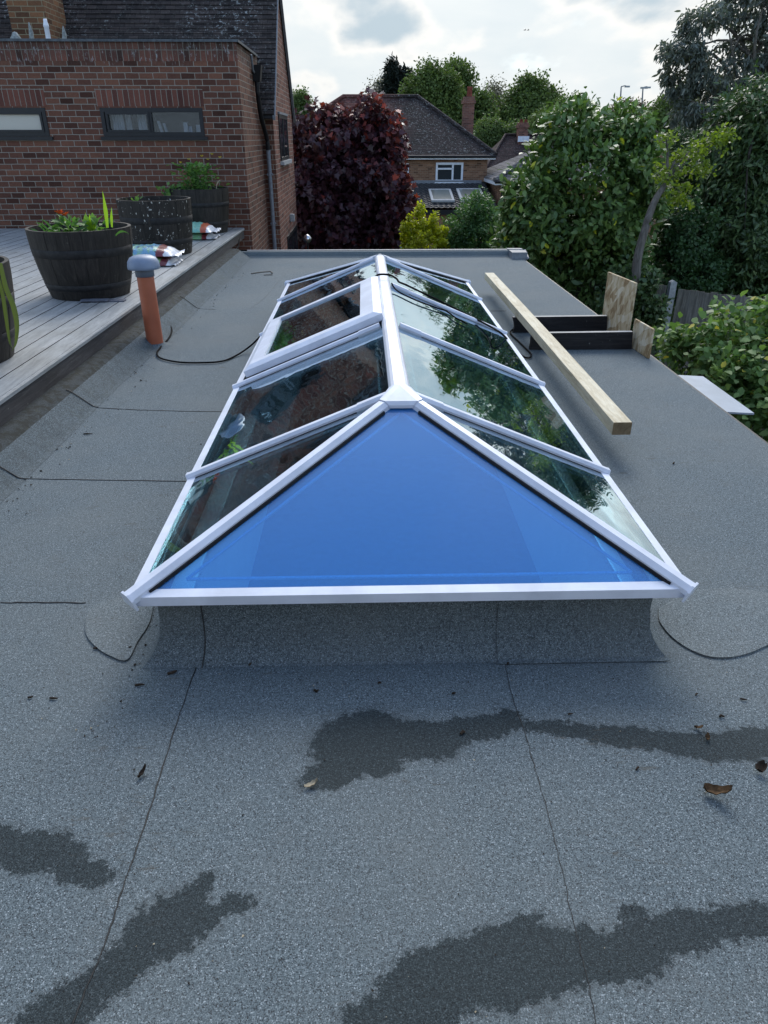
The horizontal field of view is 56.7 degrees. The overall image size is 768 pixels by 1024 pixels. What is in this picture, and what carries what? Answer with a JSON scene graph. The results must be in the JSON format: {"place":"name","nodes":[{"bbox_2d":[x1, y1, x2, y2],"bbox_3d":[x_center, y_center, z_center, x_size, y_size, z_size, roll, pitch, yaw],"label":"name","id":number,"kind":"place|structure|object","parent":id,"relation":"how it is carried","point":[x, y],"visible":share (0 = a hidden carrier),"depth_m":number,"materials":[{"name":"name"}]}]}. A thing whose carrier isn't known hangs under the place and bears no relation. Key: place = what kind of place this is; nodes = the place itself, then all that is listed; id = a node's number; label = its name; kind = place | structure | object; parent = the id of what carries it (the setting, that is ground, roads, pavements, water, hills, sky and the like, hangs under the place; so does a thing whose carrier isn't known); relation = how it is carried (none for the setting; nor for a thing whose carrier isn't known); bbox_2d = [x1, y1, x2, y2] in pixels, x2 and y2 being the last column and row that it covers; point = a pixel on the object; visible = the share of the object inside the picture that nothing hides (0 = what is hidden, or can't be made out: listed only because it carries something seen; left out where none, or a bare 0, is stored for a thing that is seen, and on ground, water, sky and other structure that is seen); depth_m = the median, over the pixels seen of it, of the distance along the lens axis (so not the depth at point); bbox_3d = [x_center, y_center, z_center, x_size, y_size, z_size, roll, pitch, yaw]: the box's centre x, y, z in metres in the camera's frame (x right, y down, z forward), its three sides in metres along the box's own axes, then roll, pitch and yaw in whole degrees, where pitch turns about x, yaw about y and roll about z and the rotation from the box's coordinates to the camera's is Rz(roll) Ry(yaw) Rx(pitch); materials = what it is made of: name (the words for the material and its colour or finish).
{"place":"outdoors","nodes":[
{"label":"outdoors","id":0,"kind":"place"},
{"bbox_2d":[10,32,20,37],"bbox_3d":[-5.144,-6.644,9.929,0.150,0.100,0.146,-1,28,-1],"label":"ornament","id":1,"kind":"object","parent":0,"point":[14,35],"visible":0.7,"depth_m":9.89,"materials":[{"name":"white wood"}]},
{"bbox_2d":[0,0,298,249],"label":"brick house","id":2,"kind":"structure","parent":0,"point":[113,100],"depth_m":10.51,"materials":[{"name":"red brick"}]},
{"bbox_2d":[0,108,53,139],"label":"window","id":3,"kind":"structure","parent":2,"relation":"in","point":[15,123],"depth_m":10.22,"materials":[{"name":"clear glass"}]},
{"bbox_2d":[28,22,33,37],"bbox_3d":[-4.937,-6.701,9.941,0.074,0.234,0.061,-1,28,-1],"label":"stake","id":4,"kind":"object","parent":2,"relation":"on","point":[31,34],"visible":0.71,"depth_m":9.92,"materials":[{"name":"grey wood"}]},
{"bbox_2d":[43,19,50,38],"bbox_3d":[-4.705,-6.724,9.935,0.074,0.272,0.074,-1,28,-1],"label":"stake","id":5,"kind":"object","parent":2,"relation":"on","point":[46,28],"visible":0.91,"depth_m":9.91,"materials":[{"name":"plastic"}]},
{"bbox_2d":[62,26,66,38],"bbox_3d":[-4.484,-6.688,9.963,0.080,0.195,0.061,-1,28,-1],"label":"stake","id":6,"kind":"object","parent":2,"relation":"on","point":[64,35],"visible":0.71,"depth_m":9.95,"materials":[{"name":"grey wood"}]},
{"bbox_2d":[99,108,207,139],"bbox_3d":[-3.334,-5.729,10.466,1.535,0.560,0.585,-1,28,-1],"label":"window","id":7,"kind":"structure","parent":2,"relation":"in","point":[117,123],"depth_m":10.31,"materials":[{"name":"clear glass"}]},
{"bbox_2d":[278,112,291,164],"bbox_3d":[-1.905,-7.208,13.743,0.069,0.870,1.670,-1,28,-1],"label":"window","id":8,"kind":"structure","parent":2,"relation":"in","point":[282,117],"depth_m":13.64,"materials":[{"name":"black glass"}]},
{"bbox_2d":[287,224,297,249],"bbox_3d":[-1.947,-5.217,15.523,0.021,1.747,2.225,-1,28,-1],"label":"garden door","id":9,"kind":"structure","parent":2,"relation":"in","point":[292,239],"depth_m":15.25,"materials":[{"name":"black glass"}]},
{"bbox_2d":[282,0,767,111],"label":"sky","id":10,"kind":"structure","parent":0,"point":[603,46],"materials":[{"name":"white"}]},
{"bbox_3d":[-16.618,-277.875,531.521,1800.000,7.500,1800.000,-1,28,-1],"label":"ground","id":11,"kind":"structure","parent":0,"visible":0},
{"bbox_2d":[292,84,314,117],"bbox_3d":[-3.073,-12.033,27.522,1.190,7.759,1.094,-1,28,-1],"label":"sapling tree","id":12,"kind":"object","parent":11,"relation":"on","point":[300,102],"visible":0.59,"depth_m":25.72,"materials":[{"name":"green plant"}]},
{"bbox_2d":[303,235,311,249],"bbox_3d":[-1.575,-4.352,15.299,0.170,3.027,0.170,-1,28,-1],"label":"garden globe","id":13,"kind":"object","parent":11,"relation":"on","point":[307,239],"visible":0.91,"depth_m":14.59,"materials":[{"name":"silver metal"}]},
{"bbox_2d":[292,85,421,249],"bbox_3d":[-0.898,-7.534,18.580,3.778,6.221,3.776,-1,28,-1],"label":"maple tree","id":14,"kind":"object","parent":11,"relation":"on","point":[354,186],"visible":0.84,"depth_m":17.15,"materials":[{"name":"purple plant"}]},
{"bbox_2d":[364,69,384,93],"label":"bare tree","id":15,"kind":"object","parent":11,"relation":"on","point":[376,89],"visible":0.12,"depth_m":73.53,"materials":[{"name":"grey plant"}]},
{"bbox_2d":[0,248,767,1023],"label":"flat roof extension","id":16,"kind":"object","parent":11,"relation":"on","point":[376,844],"visible":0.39,"depth_m":2.06,"materials":[{"name":"fabric"}]},
{"bbox_2d":[0,228,244,426],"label":"raised deck","id":17,"kind":"structure","parent":16,"relation":"on","point":[58,341],"depth_m":5.53,"materials":[{"name":"grey wood"}]},
{"bbox_2d":[0,255,14,362],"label":"barrel planter","id":18,"kind":"object","parent":17,"relation":"on","point":[6,352],"visible":0.72,"depth_m":4.35,"materials":[{"name":"black wood"}]},
{"bbox_2d":[0,263,18,349],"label":"strap leaf plant","id":19,"kind":"object","parent":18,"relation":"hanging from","point":[10,300],"visible":1,"depth_m":4.17,"materials":[{"name":"green plant"}]},
{"bbox_2d":[25,221,132,300],"bbox_3d":[-2.600,-2.189,6.199,0.847,0.557,0.844,-1,28,-1],"label":"barrel planter","id":20,"kind":"object","parent":17,"relation":"on","point":[77,266],"visible":0.88,"depth_m":5.92,"materials":[{"name":"black wood"}]},
{"bbox_2d":[30,217,59,231],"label":"strappy weed","id":21,"kind":"object","parent":20,"relation":"in","point":[45,227],"visible":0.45,"depth_m":5.91,"materials":[{"name":"green plant"}]},
{"bbox_2d":[47,209,87,231],"bbox_3d":[-2.610,-2.393,5.906,0.359,0.224,0.349,-1,28,-1],"label":"marigold plant","id":22,"kind":"object","parent":20,"relation":"in","point":[68,222],"visible":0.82,"depth_m":5.86,"materials":[{"name":"green plant"}]},
{"bbox_2d":[82,213,109,230],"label":"leafy seedling","id":23,"kind":"object","parent":20,"relation":"in","point":[92,222],"visible":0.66,"depth_m":5.99,"materials":[{"name":"green plant"}]},
{"bbox_2d":[102,191,128,235],"bbox_3d":[-2.166,-2.416,5.773,0.354,0.341,0.052,25,36,38],"label":"iris plant","id":24,"kind":"object","parent":20,"relation":"in","point":[106,215],"visible":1,"depth_m":5.87,"materials":[{"name":"green plant"}]},
{"bbox_2d":[91,298,125,302],"bbox_3d":[-2.340,-1.796,6.043,0.291,0.010,0.101,-3,28,-6],"label":"slate offcut","id":25,"kind":"object","parent":17,"relation":"on","point":[118,300],"visible":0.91,"depth_m":6.02,"materials":[{"name":"grey stone"}]},
{"bbox_2d":[80,298,109,301],"bbox_3d":[-2.445,-1.790,6.009,0.239,0.008,0.101,-1,28,-1],"label":"slate offcut","id":26,"kind":"object","parent":25,"relation":"on","point":[95,299],"visible":1,"depth_m":6.01,"materials":[{"name":"grey stone"}]},
{"bbox_2d":[116,196,192,254],"bbox_3d":[-2.681,-3.386,8.422,0.842,0.600,0.840,-1,28,-1],"label":"barrel planter","id":27,"kind":"object","parent":17,"relation":"on","point":[165,220],"visible":0.77,"depth_m":8.11,"materials":[{"name":"black wood"}]},
{"bbox_2d":[156,256,182,265],"bbox_3d":[-2.625,-2.766,7.776,0.765,0.103,0.450,-1,28,-1],"label":"compost bag","id":28,"kind":"object","parent":17,"relation":"on","point":[166,261],"visible":0.25,"depth_m":7.70,"materials":[{"name":"plastic"}]},
{"bbox_2d":[133,244,184,256],"bbox_3d":[-2.628,-2.857,7.769,0.800,0.124,0.478,-1,28,-1],"label":"compost bag","id":29,"kind":"object","parent":28,"relation":"on","point":[160,250],"visible":0.62,"depth_m":7.66,"materials":[{"name":"blue plastic"}]},
{"bbox_2d":[169,186,228,233],"bbox_3d":[-2.666,-4.383,10.328,0.854,0.587,0.856,-1,28,-1],"label":"barrel planter","id":30,"kind":"object","parent":17,"relation":"on","point":[210,206],"visible":0.62,"depth_m":10.02,"materials":[{"name":"black wood"}]},
{"bbox_2d":[156,153,229,195],"bbox_3d":[-2.711,-4.724,10.088,0.981,0.651,0.730,3,28,7],"label":"bushy plant","id":31,"kind":"object","parent":30,"relation":"in","point":[189,169],"visible":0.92,"depth_m":10.01,"materials":[{"name":"green plant"}]},
{"bbox_2d":[192,233,219,238],"bbox_3d":[-2.665,-3.812,9.768,0.750,0.097,0.475,-1,28,-1],"label":"compost bag","id":32,"kind":"object","parent":17,"relation":"on","point":[203,235],"visible":0.43,"depth_m":9.62,"materials":[{"name":"green plastic"}]},
{"bbox_2d":[192,222,220,232],"bbox_3d":[-2.670,-3.895,9.724,0.800,0.130,0.544,-1,28,-1],"label":"compost bag","id":33,"kind":"object","parent":32,"relation":"on","point":[199,227],"visible":0.5,"depth_m":9.57,"materials":[{"name":"teal plastic"}]},
{"bbox_2d":[137,764,145,777],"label":"dead leaf","id":34,"kind":"object","parent":16,"relation":"on","point":[142,770],"visible":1,"depth_m":1.89,"materials":[{"name":"brown plant"}]},
{"bbox_2d":[127,254,171,349],"bbox_3d":[-1.849,-1.650,5.603,0.260,0.712,0.260,-1,28,-1],"label":"vent pipe","id":35,"kind":"object","parent":16,"relation":"on","point":[143,266],"visible":0.89,"depth_m":5.53,"materials":[{"name":"plastic"}]},
{"bbox_2d":[304,778,317,786],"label":"dead leaf","id":36,"kind":"object","parent":16,"relation":"on","point":[311,783],"visible":1,"depth_m":1.85,"materials":[{"name":"beige plant"}]},
{"bbox_2d":[156,273,531,363],"bbox_3d":[-0.531,-1.613,5.548,3.380,0.673,1.572,4,28,8],"label":"power cable","id":37,"kind":"object","parent":16,"relation":"on","point":[436,299],"visible":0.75,"depth_m":5.29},
{"bbox_2d":[7,273,749,1020],"bbox_3d":[-1.364,-0.905,4.923,2.569,0.010,8.960,-10,29,-18],"label":"debris","id":38,"kind":"object","parent":16,"relation":"on","point":[313,685],"visible":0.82,"depth_m":2.01,"materials":[{"name":"black plant"}]},
{"bbox_2d":[120,254,698,610],"bbox_3d":[0.015,-1.136,4.418,1.787,0.428,5.320,-1,28,-1],"label":"roof lantern","id":39,"kind":"object","parent":16,"relation":"on","point":[341,356],"visible":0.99,"depth_m":2.94,"materials":[{"name":"white plastic"},{"name":"glass"},{"name":"blue glass"}]},
{"bbox_2d":[391,283,467,323],"bbox_3d":[0.311,-1.399,4.739,0.519,0.250,0.130,6,28,10],"label":"loose cable","id":40,"kind":"object","parent":39,"relation":"on","point":[427,304],"visible":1,"depth_m":4.71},
{"bbox_2d":[512,315,606,332],"bbox_3d":[1.515,-1.627,6.148,0.827,0.136,0.044,-1,28,-1],"label":"timber offcut","id":41,"kind":"object","parent":16,"relation":"on","point":[562,323],"visible":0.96,"depth_m":6.13,"materials":[{"name":"black wood"}]},
{"bbox_2d":[529,331,632,349],"bbox_3d":[1.566,-1.364,5.649,0.818,0.136,0.044,-1,28,-1],"label":"timber offcut","id":42,"kind":"object","parent":16,"relation":"on","point":[568,340],"visible":0.8,"depth_m":5.63,"materials":[{"name":"black wood"}]},
{"bbox_2d":[484,273,631,434],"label":"timber beam","id":43,"kind":"structure","parent":42,"relation":"on","point":[610,414],"depth_m":4.57,"materials":[{"name":"beige wood"}]},
{"bbox_2d":[602,272,637,330],"bbox_3d":[1.948,-1.715,5.934,0.018,0.491,0.655,-1,28,-2],"label":"chipboard panel","id":44,"kind":"object","parent":16,"relation":"on","point":[619,299],"visible":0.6,"depth_m":5.88,"materials":[{"name":"beige wood"}]},
{"bbox_2d":[632,319,654,357],"bbox_3d":[2.006,-1.351,5.532,0.018,0.223,0.350,-2,28,-4],"label":"chipboard panel","id":45,"kind":"object","parent":16,"relation":"on","point":[643,336],"visible":0.84,"depth_m":5.50,"materials":[{"name":"beige wood"}]},
{"bbox_2d":[679,375,753,414],"bbox_3d":[2.217,-0.807,4.833,0.208,0.012,0.824,-1,28,-1],"label":"white sheet","id":46,"kind":"object","parent":16,"relation":"attached to","point":[722,399],"visible":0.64,"depth_m":4.77,"materials":[{"name":"white plastic"}]},
{"bbox_2d":[703,783,732,794],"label":"dead leaf","id":47,"kind":"object","parent":16,"relation":"on","point":[713,789],"visible":1,"depth_m":1.82,"materials":[{"name":"brown plant"}]},
{"bbox_2d":[755,760,767,771],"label":"dead leaf","id":48,"kind":"object","parent":16,"relation":"on","point":[761,765],"visible":1,"depth_m":1.89,"materials":[{"name":"brown plant"}]},
{"bbox_2d":[375,51,413,93],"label":"conifer tree","id":49,"kind":"object","parent":11,"relation":"on","point":[395,75],"visible":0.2,"depth_m":66.31,"materials":[{"name":"green plant"}]},
{"bbox_2d":[310,86,497,247],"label":"house","id":50,"kind":"structure","parent":11,"relation":"on","point":[448,158],"depth_m":34.71,"materials":[{"name":"brown tile"}]},
{"bbox_2d":[435,162,463,182],"bbox_3d":[3.188,-16.528,34.683,1.416,0.907,0.170,-1,28,-1],"label":"window","id":51,"kind":"structure","parent":50,"relation":"in","point":[444,170],"depth_m":34.69,"materials":[{"name":"white plastic"}]},
{"bbox_2d":[399,199,450,248],"bbox_3d":[0.904,-5.242,16.500,1.277,3.691,1.132,-1,28,-1],"label":"golden shrub","id":52,"kind":"object","parent":11,"relation":"on","point":[424,230],"visible":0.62,"depth_m":15.81,"materials":[{"name":"yellow plant"}]},
{"bbox_2d":[397,52,477,125],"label":"broadleaf tree","id":53,"kind":"object","parent":11,"relation":"on","point":[439,88],"visible":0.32,"depth_m":61.13,"materials":[{"name":"green plant"}]},
{"bbox_2d":[440,52,479,96],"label":"broadleaf tree","id":54,"kind":"object","parent":11,"relation":"on","point":[462,67],"visible":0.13,"depth_m":67.93,"materials":[{"name":"green plant"}]},
{"bbox_2d":[440,185,501,248],"bbox_3d":[2.249,-5.542,16.877,2.236,4.074,2.048,-1,28,-1],"label":"soft green bush","id":55,"kind":"object","parent":11,"relation":"on","point":[469,224],"visible":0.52,"depth_m":15.96,"materials":[{"name":"green plant"}]},
{"bbox_2d":[472,83,499,129],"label":"broadleaf tree","id":56,"kind":"object","parent":11,"relation":"on","point":[484,102],"visible":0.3,"depth_m":63.87,"materials":[{"name":"green plant"}]},
{"bbox_2d":[480,72,509,106],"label":"bare tree","id":57,"kind":"object","parent":11,"relation":"on","point":[496,88],"visible":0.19,"depth_m":72.20,"materials":[{"name":"grey plant"}]},
{"bbox_2d":[473,109,523,147],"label":"shrub","id":58,"kind":"object","parent":11,"relation":"on","point":[492,131],"visible":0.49,"depth_m":57.56,"materials":[{"name":"green plant"}]},
{"bbox_2d":[487,119,541,167],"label":"house","id":59,"kind":"structure","parent":11,"relation":"on","point":[507,146],"depth_m":50.68,"materials":[{"name":"red tile"}]},
{"bbox_2d":[495,66,567,125],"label":"broadleaf tree","id":60,"kind":"object","parent":11,"relation":"on","point":[529,95],"visible":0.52,"depth_m":64.92,"materials":[{"name":"green plant"}]},
{"bbox_2d":[523,102,554,132],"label":"shrub","id":61,"kind":"object","parent":11,"relation":"on","point":[534,127],"visible":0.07,"depth_m":54.37,"materials":[{"name":"green plant"}]},
{"bbox_2d":[553,90,581,124],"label":"sapling tree","id":62,"kind":"object","parent":11,"relation":"on","point":[568,97],"visible":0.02,"depth_m":43.34,"materials":[{"name":"green plant"}]},
{"bbox_2d":[484,150,668,256],"bbox_3d":[9.378,-15.099,35.698,9.163,6.407,6.910,-1,28,-1],"label":"bungalow","id":63,"kind":"object","parent":11,"relation":"on","point":[492,181],"visible":0.05,"depth_m":33.48,"materials":[{"name":"white tile"}]},
{"bbox_2d":[486,86,674,309],"bbox_3d":[3.510,-4.892,13.403,3.553,5.375,3.078,-1,28,-1],"label":"laurel tree","id":64,"kind":"object","parent":11,"relation":"on","point":[554,228],"visible":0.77,"depth_m":12.20,"materials":[{"name":"green plant"}]},
{"bbox_2d":[568,275,666,356],"bbox_3d":[4.226,-3.276,13.422,1.842,2.174,0.082,21,34,34],"label":"garden fence","id":65,"kind":"object","parent":11,"relation":"on","point":[660,291],"visible":0.05,"depth_m":12.96,"materials":[{"name":"grey wood"}]},
{"bbox_2d":[620,85,629,99],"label":"street lamp","id":66,"kind":"object","parent":11,"relation":"on","point":[621,89],"visible":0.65,"depth_m":78.11,"materials":[{"name":"metal"}]},
{"bbox_2d":[605,96,652,118],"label":"broadleaf tree","id":67,"kind":"object","parent":11,"relation":"on","point":[639,104],"visible":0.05,"depth_m":60.79,"materials":[{"name":"green plant"}]},
{"bbox_2d":[590,254,674,352],"bbox_3d":[4.221,-3.039,12.421,1.527,2.798,1.193,18,33,30],"label":"ivy bush","id":68,"kind":"object","parent":11,"relation":"on","point":[648,310],"visible":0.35,"depth_m":11.73,"materials":[{"name":"green plant"}]},
{"bbox_2d":[640,86,650,103],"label":"street lamp","id":69,"kind":"object","parent":11,"relation":"on","point":[645,87],"visible":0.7,"depth_m":78.06,"materials":[{"name":"metal"}]},
{"bbox_2d":[544,265,764,363],"bbox_3d":[3.643,-4.941,17.570,13.476,3.987,3.676,9,29,16],"label":"back hedge","id":70,"kind":"object","parent":11,"relation":"on","point":[673,309],"depth_m":15.96,"materials":[{"name":"green plant"}]},
{"bbox_2d":[646,130,669,157],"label":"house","id":71,"kind":"structure","parent":11,"relation":"on","point":[656,131],"depth_m":40.09,"materials":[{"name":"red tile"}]},
{"bbox_2d":[655,280,676,362],"bbox_3d":[4.997,-2.983,12.828,0.110,2.310,0.110,-1,28,-1],"label":"fence post","id":72,"kind":"object","parent":11,"relation":"on","point":[671,289],"visible":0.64,"depth_m":12.40,"materials":[{"name":"wood"}]},
{"bbox_2d":[645,85,701,140],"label":"broadleaf tree","id":73,"kind":"object","parent":11,"relation":"on","point":[660,107],"visible":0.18,"depth_m":41.44,"materials":[{"name":"green plant"}]},
{"bbox_2d":[631,122,741,314],"bbox_3d":[4.660,-3.824,11.966,1.577,4.811,0.808,-11,30,-19],"label":"leaning tree","id":74,"kind":"object","parent":11,"relation":"on","point":[670,172],"visible":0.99,"depth_m":11.09,"materials":[{"name":"green plant"}]},
{"bbox_2d":[658,117,714,193],"bbox_3d":[14.126,-13.868,31.684,5.073,7.411,5.176,-1,28,-1],"label":"broadleaf tree","id":75,"kind":"object","parent":11,"relation":"on","point":[683,135],"visible":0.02,"depth_m":29.97,"materials":[{"name":"green plant"}]},
{"bbox_2d":[644,188,737,304],"bbox_3d":[5.820,-4.300,14.003,1.639,3.759,1.729,-22,35,-36],"label":"leaf bush","id":76,"kind":"object","parent":11,"relation":"on","point":[678,251],"visible":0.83,"depth_m":13.39,"materials":[{"name":"green plant"}]},
{"bbox_2d":[649,59,767,300],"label":"dark evergreen","id":77,"kind":"object","parent":11,"relation":"on","point":[736,188],"visible":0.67,"depth_m":13.56,"materials":[{"name":"green plant"}]},
{"bbox_2d":[652,0,767,132],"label":"gum tree","id":78,"kind":"object","parent":11,"relation":"on","point":[690,52],"visible":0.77,"depth_m":20.29,"materials":[{"name":"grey plant"}]},
{"bbox_2d":[652,290,767,441],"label":"bramble hedge","id":79,"kind":"object","parent":11,"relation":"on","point":[721,362],"visible":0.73,"depth_m":7.32,"materials":[{"name":"green plant"}]},
{"bbox_2d":[664,289,767,391],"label":"garden fence","id":80,"kind":"object","parent":11,"relation":"on","point":[689,304],"visible":0.23,"depth_m":12.21,"materials":[{"name":"grey wood"}]}
]}

